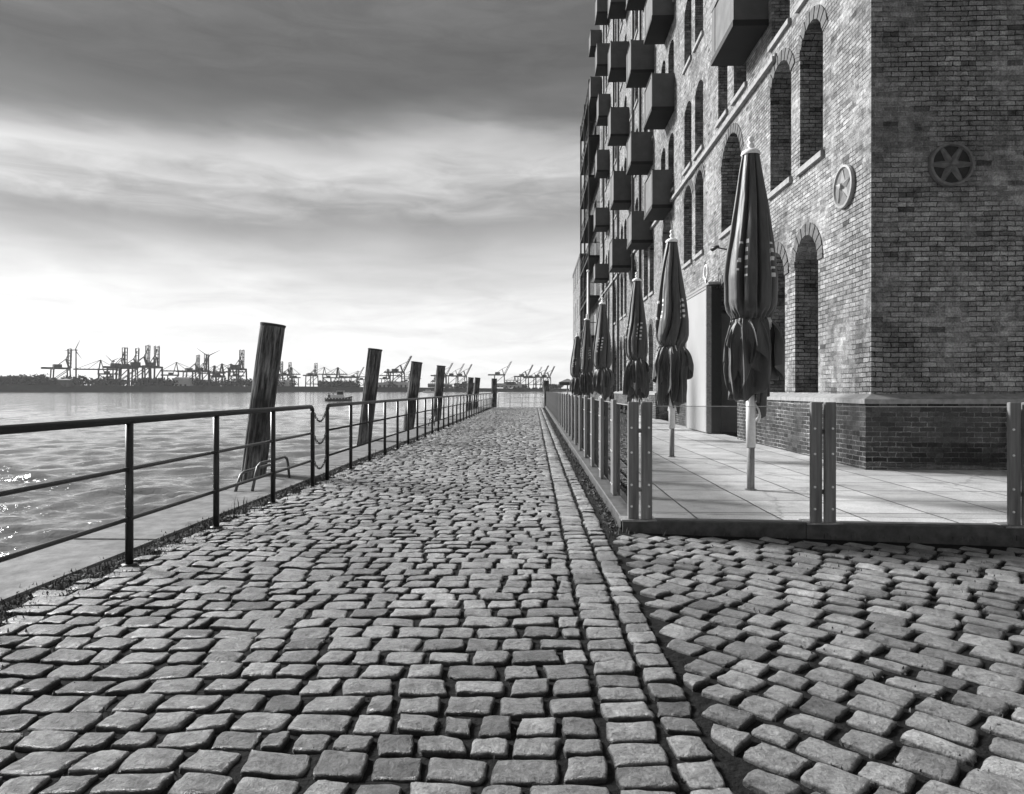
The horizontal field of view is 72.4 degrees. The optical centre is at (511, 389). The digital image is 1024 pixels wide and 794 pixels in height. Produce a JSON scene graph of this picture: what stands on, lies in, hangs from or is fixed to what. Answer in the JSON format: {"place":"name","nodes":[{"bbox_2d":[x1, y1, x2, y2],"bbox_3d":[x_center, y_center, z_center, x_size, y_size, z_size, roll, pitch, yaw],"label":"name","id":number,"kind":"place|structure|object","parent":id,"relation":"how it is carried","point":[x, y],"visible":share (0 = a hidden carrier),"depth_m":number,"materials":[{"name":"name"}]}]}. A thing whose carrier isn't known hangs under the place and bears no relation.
{"place":"outdoors","nodes":[
{"label":"outdoors","id":0,"kind":"place"},
{"bbox_2d":[0,407,488,603],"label":"pavement","id":1,"kind":"structure","parent":0,"point":[44,566],"depth_m":6.43,"materials":[{"name":"grey stone"}]},
{"bbox_2d":[234,456,290,491],"bbox_3d":[-3.418,1.141,9.659,0.238,0.379,1.462,0,0,2],"label":"edge guard","id":2,"kind":"object","parent":1,"relation":"on","point":[257,467],"visible":0.64,"depth_m":9.29,"materials":[{"name":"metal"}]},
{"bbox_2d":[0,385,569,391],"bbox_3d":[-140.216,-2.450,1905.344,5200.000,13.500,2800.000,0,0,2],"label":"bank","id":3,"kind":"structure","parent":0,"point":[61,388],"depth_m":1326.17,"materials":[{"name":"grey"}]},
{"bbox_2d":[41,348,71,377],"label":"container crane","id":4,"kind":"object","parent":3,"relation":"on","point":[59,366],"visible":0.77,"depth_m":1289.73,"materials":[{"name":"grey metal"}]},
{"bbox_2d":[51,379,76,386],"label":"warehouse","id":5,"kind":"structure","parent":3,"relation":"on","point":[65,382],"depth_m":1230.54,"materials":[{"name":"grey"}]},
{"bbox_2d":[66,342,81,377],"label":"wind turbine","id":6,"kind":"object","parent":3,"relation":"on","point":[76,352],"visible":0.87,"depth_m":1498.85,"materials":[{"name":"grey metal"}]},
{"bbox_2d":[73,360,117,378],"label":"container crane","id":7,"kind":"object","parent":3,"relation":"on","point":[104,373],"visible":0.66,"depth_m":1318.45,"materials":[{"name":"grey metal"}]},
{"bbox_2d":[103,347,129,385],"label":"container crane","id":8,"kind":"object","parent":3,"relation":"on","point":[116,364],"visible":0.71,"depth_m":1324.28,"materials":[{"name":"grey metal"}]},
{"bbox_2d":[118,348,139,381],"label":"container crane","id":9,"kind":"object","parent":3,"relation":"on","point":[134,359],"visible":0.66,"depth_m":1335.65,"materials":[{"name":"grey metal"}]},
{"bbox_2d":[119,345,150,385],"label":"container crane","id":10,"kind":"object","parent":3,"relation":"on","point":[137,364],"visible":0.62,"depth_m":1339.96,"materials":[{"name":"grey metal"}]},
{"bbox_2d":[141,345,162,377],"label":"container crane","id":11,"kind":"object","parent":3,"relation":"on","point":[150,364],"visible":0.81,"depth_m":1351.23,"materials":[{"name":"grey metal"}]},
{"bbox_2d":[161,362,194,378],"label":"container crane","id":12,"kind":"object","parent":3,"relation":"on","point":[170,373],"visible":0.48,"depth_m":1427.21,"materials":[{"name":"grey metal"}]},
{"bbox_2d":[173,377,193,385],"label":"warehouse","id":13,"kind":"structure","parent":3,"relation":"on","point":[184,381],"depth_m":1320.35,"materials":[{"name":"grey"}]},
{"bbox_2d":[176,354,199,377],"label":"container crane","id":14,"kind":"object","parent":3,"relation":"on","point":[196,364],"visible":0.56,"depth_m":1382.37,"materials":[{"name":"grey metal"}]},
{"bbox_2d":[189,353,210,385],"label":"container crane","id":15,"kind":"object","parent":3,"relation":"on","point":[200,370],"visible":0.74,"depth_m":1387.46,"materials":[{"name":"grey metal"}]},
{"bbox_2d":[203,365,225,384],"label":"container crane","id":16,"kind":"object","parent":3,"relation":"on","point":[213,366],"visible":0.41,"depth_m":1459.59,"materials":[{"name":"grey metal"}]},
{"bbox_2d":[210,363,241,382],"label":"container crane","id":17,"kind":"object","parent":3,"relation":"on","point":[219,371],"visible":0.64,"depth_m":1400.75,"materials":[{"name":"grey metal"}]},
{"bbox_2d":[211,364,244,380],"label":"container crane","id":18,"kind":"object","parent":3,"relation":"on","point":[235,373],"visible":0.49,"depth_m":1412.04,"materials":[{"name":"grey metal"}]},
{"bbox_2d":[227,349,246,380],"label":"container crane","id":19,"kind":"object","parent":3,"relation":"on","point":[235,367],"visible":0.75,"depth_m":1410.80,"materials":[{"name":"grey metal"}]},
{"bbox_2d":[278,361,282,379],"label":"container crane","id":20,"kind":"object","parent":3,"relation":"on","point":[281,370],"visible":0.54,"depth_m":1447.24,"materials":[{"name":"grey metal"}]},
{"bbox_2d":[0,373,563,388],"bbox_3d":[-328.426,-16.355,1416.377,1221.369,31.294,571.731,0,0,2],"label":"trees","id":21,"kind":"object","parent":3,"relation":"on","point":[41,379],"visible":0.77,"depth_m":1303.67,"materials":[{"name":"grey plant"}]},
{"bbox_2d":[278,362,291,379],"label":"container crane","id":22,"kind":"object","parent":3,"relation":"on","point":[282,374],"visible":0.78,"depth_m":1447.28,"materials":[{"name":"grey metal"}]},
{"bbox_2d":[278,380,291,385],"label":"warehouse","id":23,"kind":"structure","parent":3,"relation":"on","point":[287,382],"depth_m":1393.12,"materials":[{"name":"grey"}]},
{"bbox_2d":[284,368,300,385],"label":"container crane","id":24,"kind":"object","parent":3,"relation":"on","point":[293,376],"visible":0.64,"depth_m":1454.44,"materials":[{"name":"grey metal"}]},
{"bbox_2d":[303,363,318,386],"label":"container crane","id":25,"kind":"object","parent":3,"relation":"on","point":[311,374],"visible":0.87,"depth_m":1464.69,"materials":[{"name":"grey metal"}]},
{"bbox_2d":[306,367,335,381],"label":"container crane","id":26,"kind":"object","parent":3,"relation":"on","point":[322,374],"visible":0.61,"depth_m":1474.69,"materials":[{"name":"grey metal"}]},
{"bbox_2d":[326,367,347,380],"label":"container crane","id":27,"kind":"object","parent":3,"relation":"on","point":[338,372],"visible":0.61,"depth_m":1486.81,"materials":[{"name":"grey metal"}]},
{"bbox_2d":[344,371,364,386],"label":"container crane","id":28,"kind":"object","parent":3,"relation":"on","point":[358,379],"visible":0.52,"depth_m":1551.14,"materials":[{"name":"grey metal"}]},
{"bbox_2d":[348,367,363,386],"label":"container crane","id":29,"kind":"object","parent":3,"relation":"on","point":[353,376],"visible":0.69,"depth_m":1497.51,"materials":[{"name":"grey metal"}]},
{"bbox_2d":[379,369,400,381],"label":"container crane","id":30,"kind":"object","parent":3,"relation":"on","point":[387,374],"visible":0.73,"depth_m":1514.96,"materials":[{"name":"grey metal"}]},
{"bbox_2d":[384,356,411,381],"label":"container crane","id":31,"kind":"object","parent":3,"relation":"on","point":[395,370],"visible":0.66,"depth_m":1524.53,"materials":[{"name":"grey metal"}]},
{"bbox_2d":[378,382,419,386],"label":"warehouse","id":32,"kind":"structure","parent":3,"relation":"on","point":[398,384],"depth_m":1470.89,"materials":[{"name":"grey"}]},
{"bbox_2d":[427,383,449,386],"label":"warehouse","id":33,"kind":"structure","parent":3,"relation":"on","point":[433,384],"depth_m":1495.99,"materials":[{"name":"grey"}]},
{"bbox_2d":[431,363,452,387],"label":"container crane","id":34,"kind":"object","parent":3,"relation":"on","point":[445,377],"visible":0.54,"depth_m":1556.06,"materials":[{"name":"grey metal"}]},
{"bbox_2d":[447,363,464,387],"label":"container crane","id":35,"kind":"object","parent":3,"relation":"on","point":[451,374],"visible":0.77,"depth_m":1562.60,"materials":[{"name":"grey metal"}]},
{"bbox_2d":[451,364,471,382],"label":"container crane","id":36,"kind":"object","parent":3,"relation":"on","point":[460,375],"visible":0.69,"depth_m":1573.42,"materials":[{"name":"grey metal"}]},
{"bbox_2d":[488,361,511,387],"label":"container crane","id":37,"kind":"object","parent":3,"relation":"on","point":[497,374],"visible":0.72,"depth_m":1596.02,"materials":[{"name":"grey metal"}]},
{"bbox_2d":[497,384,521,386],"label":"warehouse","id":38,"kind":"structure","parent":3,"relation":"on","point":[509,385],"depth_m":1546.25,"materials":[{"name":"grey"}]},
{"bbox_2d":[514,365,532,387],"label":"container crane","id":39,"kind":"object","parent":3,"relation":"on","point":[522,375],"visible":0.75,"depth_m":1612.15,"materials":[{"name":"grey metal"}]},
{"bbox_2d":[523,368,541,387],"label":"container crane","id":40,"kind":"object","parent":3,"relation":"on","point":[531,376],"visible":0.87,"depth_m":1615.42,"materials":[{"name":"grey metal"}]},
{"bbox_2d":[532,365,548,388],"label":"container crane","id":41,"kind":"object","parent":3,"relation":"on","point":[541,377],"visible":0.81,"depth_m":1622.45,"materials":[{"name":"grey metal"}]},
{"bbox_2d":[537,366,554,388],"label":"container crane","id":42,"kind":"object","parent":3,"relation":"on","point":[545,376],"visible":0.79,"depth_m":1632.34,"materials":[{"name":"grey metal"}]},
{"bbox_2d":[0,392,571,556],"bbox_3d":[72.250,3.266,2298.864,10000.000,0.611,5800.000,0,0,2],"label":"water","id":43,"kind":"structure","parent":0,"point":[29,519],"depth_m":41.34,"materials":[{"name":"grey liquid"}]},
{"bbox_2d":[240,322,285,481],"bbox_3d":[-4.217,2.609,10.938,0.390,7.356,0.390,8,0,2],"label":"mooring pile","id":44,"kind":"object","parent":43,"relation":"in","point":[267,365],"visible":0.31,"depth_m":10.77,"materials":[{"name":"grey wood"}]},
{"bbox_2d":[325,387,351,400],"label":"tugboat","id":45,"kind":"object","parent":43,"relation":"on","point":[339,396],"visible":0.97,"depth_m":208.88,"materials":[{"name":"white metal"}]},
{"bbox_2d":[357,348,381,444],"bbox_3d":[-3.979,2.596,18.134,0.380,7.386,0.380,7,0,2],"label":"mooring pile","id":46,"kind":"object","parent":43,"relation":"in","point":[372,370],"visible":0.35,"depth_m":17.98,"materials":[{"name":"grey wood"}]},
{"bbox_2d":[402,361,422,430],"bbox_3d":[-3.786,2.635,24.431,0.410,7.306,0.410,7,0,2],"label":"mooring pile","id":47,"kind":"object","parent":43,"relation":"in","point":[414,380],"visible":0.34,"depth_m":24.26,"materials":[{"name":"grey wood"}]},
{"bbox_2d":[433,365,445,420],"bbox_3d":[-3.508,2.591,31.426,0.420,7.406,0.420,5,0,2],"label":"mooring pile","id":48,"kind":"object","parent":43,"relation":"in","point":[439,379],"visible":0.24,"depth_m":31.25,"materials":[{"name":"grey wood"}]},
{"bbox_2d":[465,377,473,410],"bbox_3d":[-3.108,2.707,48.121,0.420,7.176,0.420,5,0,2],"label":"mooring pile","id":49,"kind":"object","parent":43,"relation":"in","point":[470,385],"visible":0.24,"depth_m":47.94,"materials":[{"name":"grey wood"}]},
{"bbox_2d":[472,377,479,408],"bbox_3d":[-2.742,2.705,48.610,0.420,7.176,0.420,6,0,2],"label":"mooring pile","id":50,"kind":"object","parent":43,"relation":"in","point":[476,385],"visible":0.31,"depth_m":48.44,"materials":[{"name":"grey wood"}]},
{"bbox_2d":[491,378,496,406],"bbox_3d":[-1.389,2.712,53.370,0.440,7.176,0.440,1,0,2],"label":"mooring pile","id":51,"kind":"object","parent":43,"relation":"in","point":[494,385],"visible":0.34,"depth_m":53.19,"materials":[{"name":"grey wood"}]},
{"bbox_2d":[543,380,548,407],"bbox_3d":[2.657,2.787,53.343,0.500,7.026,0.500,-1,0,2],"label":"mooring pile","id":52,"kind":"object","parent":43,"relation":"in","point":[545,385],"visible":0.27,"depth_m":53.14,"materials":[{"name":"grey wood"}]},
{"bbox_2d":[0,0,599,388],"label":"sky","id":53,"kind":"structure","parent":0,"point":[400,178],"materials":[{"name":"grey"}]},
{"bbox_2d":[0,407,1023,793],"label":"road","id":54,"kind":"structure","parent":0,"point":[628,715],"depth_m":3.52,"materials":[{"name":"stone"}]},
{"bbox_2d":[0,408,1023,793],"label":"ground","id":55,"kind":"structure","parent":0,"point":[734,770],"depth_m":3.21,"materials":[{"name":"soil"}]},
{"bbox_2d":[0,405,314,566],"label":"railing","id":56,"kind":"object","parent":55,"relation":"on","point":[128,470],"visible":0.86,"depth_m":5.24,"materials":[{"name":"metal"}]},
{"bbox_2d":[325,393,493,479],"bbox_3d":[-2.024,0.774,31.109,0.110,1.152,41.976,0,0,2],"label":"railing","id":57,"kind":"object","parent":55,"relation":"on","point":[397,416],"visible":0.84,"depth_m":15.37,"materials":[{"name":"metal"}]},
{"bbox_2d":[314,408,326,421],"bbox_3d":[-2.693,0.357,9.824,0.036,0.195,0.641,0,0,2],"label":"chain","id":58,"kind":"object","parent":57,"relation":"hanging from","point":[322,417],"visible":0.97,"depth_m":9.88,"materials":[{"name":"black metal"}]},
{"bbox_2d":[315,429,326,444],"bbox_3d":[-2.693,0.667,9.824,0.036,0.195,0.641,0,0,2],"label":"chain","id":59,"kind":"object","parent":57,"relation":"hanging from","point":[321,442],"visible":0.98,"depth_m":9.92,"materials":[{"name":"black metal"}]},
{"bbox_2d":[315,454,326,469],"bbox_3d":[-2.693,1.017,9.824,0.036,0.195,0.641,0,0,2],"label":"chain","id":60,"kind":"object","parent":57,"relation":"hanging from","point":[321,467],"visible":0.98,"depth_m":9.92,"materials":[{"name":"black metal"}]},
{"bbox_2d":[0,408,1023,793],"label":"grass","id":61,"kind":"structure","parent":55,"relation":"on","point":[164,542],"depth_m":6.00,"materials":[{"name":"grey plant"}]},
{"bbox_2d":[545,406,1023,546],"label":"kerb","id":62,"kind":"structure","parent":55,"relation":"on","point":[930,532],"depth_m":6.33,"materials":[{"name":"metal"}]},
{"bbox_2d":[546,391,627,504],"bbox_3d":[1.853,0.656,29.430,0.079,1.092,45.717,0,0,2],"label":"glass fence","id":63,"kind":"object","parent":62,"relation":"on","point":[597,430],"visible":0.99,"depth_m":9.45,"materials":[{"name":"grey metal"}]},
{"bbox_2d":[619,516,1023,527],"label":"kerb plate","id":64,"kind":"object","parent":62,"relation":"on","point":[626,519],"visible":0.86,"depth_m":6.33,"materials":[{"name":"metal"}]},
{"bbox_2d":[628,402,1023,524],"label":"glass fence","id":65,"kind":"object","parent":62,"relation":"on","point":[1015,463],"visible":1,"depth_m":6.34,"materials":[{"name":"grey metal"}]},
{"bbox_2d":[572,253,586,397],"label":"house","id":66,"kind":"structure","parent":0,"point":[576,300],"depth_m":80.50,"materials":[{"name":"brick"}]},
{"bbox_2d":[576,300,577,318],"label":"window","id":67,"kind":"structure","parent":66,"relation":"in","point":[577,300],"depth_m":81.08,"materials":[{"name":"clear glass"}]},
{"bbox_2d":[576,265,577,284],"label":"window","id":68,"kind":"structure","parent":66,"relation":"in","point":[577,265],"depth_m":81.08,"materials":[{"name":"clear glass"}]},
{"bbox_2d":[580,79,599,399],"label":"stair tower","id":69,"kind":"structure","parent":0,"point":[590,138],"depth_m":60.12,"materials":[{"name":"brick"}]},
{"bbox_2d":[594,313,596,334],"bbox_3d":[7.127,-5.435,59.806,0.030,2.100,2.000,0,0,2],"label":"door","id":70,"kind":"structure","parent":69,"relation":"in","point":[595,316],"depth_m":59.55,"materials":[{"name":"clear glass"}]},
{"bbox_2d":[594,283,596,294],"bbox_3d":[7.127,-8.635,59.806,0.030,2.100,2.000,0,0,2],"label":"door","id":71,"kind":"structure","parent":69,"relation":"in","point":[595,284],"depth_m":59.55,"materials":[{"name":"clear glass"}]},
{"bbox_2d":[594,237,596,254],"bbox_3d":[7.127,-11.835,59.806,0.030,2.100,2.000,0,0,2],"label":"door","id":72,"kind":"structure","parent":69,"relation":"in","point":[595,244],"depth_m":59.55,"materials":[{"name":"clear glass"}]},
{"bbox_2d":[565,415,1006,522],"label":"terrace","id":73,"kind":"structure","parent":0,"point":[702,475],"depth_m":8.72,"materials":[{"name":"grey stone"}]},
{"bbox_2d":[559,379,569,394],"bbox_3d":[3.562,0.240,44.910,1.100,1.950,1.100,0,0,2],"label":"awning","id":74,"kind":"object","parent":73,"relation":"on","point":[566,382],"visible":0.58,"depth_m":44.38,"materials":[{"name":"fabric"}]},
{"bbox_2d":[569,333,581,396],"bbox_3d":[3.432,-0.887,36.423,0.880,4.205,0.837,0,0,2],"label":"parasol","id":75,"kind":"object","parent":73,"relation":"on","point":[575,371],"visible":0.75,"depth_m":36.17,"materials":[{"name":"grey fabric"}]},
{"bbox_2d":[579,314,593,398],"bbox_3d":[2.915,-0.863,27.125,0.622,4.155,0.588,0,0,2],"label":"parasol","id":76,"kind":"object","parent":73,"relation":"on","point":[586,375],"visible":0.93,"depth_m":26.98,"materials":[{"name":"grey fabric"}]},
{"bbox_2d":[592,297,613,400],"bbox_3d":[2.933,-0.887,22.513,0.708,4.205,0.626,0,0,2],"label":"parasol","id":77,"kind":"object","parent":73,"relation":"on","point":[603,381],"visible":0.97,"depth_m":22.33,"materials":[{"name":"grey fabric"}]},
{"bbox_2d":[623,272,649,404],"bbox_3d":[3.162,-0.887,17.709,0.644,4.205,0.612,0,0,-44],"label":"parasol","id":78,"kind":"object","parent":73,"relation":"on","point":[636,380],"visible":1,"depth_m":17.56,"materials":[{"name":"grey fabric"}]},
{"bbox_2d":[652,230,693,456],"bbox_3d":[2.920,-0.848,12.684,0.717,4.125,0.643,0,0,2],"label":"parasol","id":79,"kind":"object","parent":73,"relation":"on","point":[673,369],"visible":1,"depth_m":12.53,"materials":[{"name":"grey fabric"}]},
{"bbox_2d":[723,136,784,489],"bbox_3d":[2.940,-0.938,8.476,0.709,4.305,0.694,0,0,2],"label":"parasol","id":80,"kind":"object","parent":73,"relation":"on","point":[754,356],"visible":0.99,"depth_m":8.35,"materials":[{"name":"grey fabric"}]},
{"bbox_2d":[589,0,1023,469],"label":"brick warehouse","id":81,"kind":"structure","parent":0,"point":[888,136],"depth_m":11.77,"materials":[{"name":"brick"}]},
{"bbox_2d":[587,270,588,317],"bbox_3d":[3.029,-1.795,27.919,0.120,6.020,0.120,0,0,2],"label":"flagpole","id":82,"kind":"object","parent":81,"relation":"attached to","point":[588,293],"visible":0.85,"depth_m":27.89,"materials":[{"name":"white metal"}]},
{"bbox_2d":[686,286,720,432],"bbox_3d":[5.633,-0.840,20.693,0.420,4.080,2.620,0,0,2],"label":"door leaf","id":83,"kind":"structure","parent":81,"relation":"in","point":[703,343],"depth_m":19.52,"materials":[{"name":"metal"}]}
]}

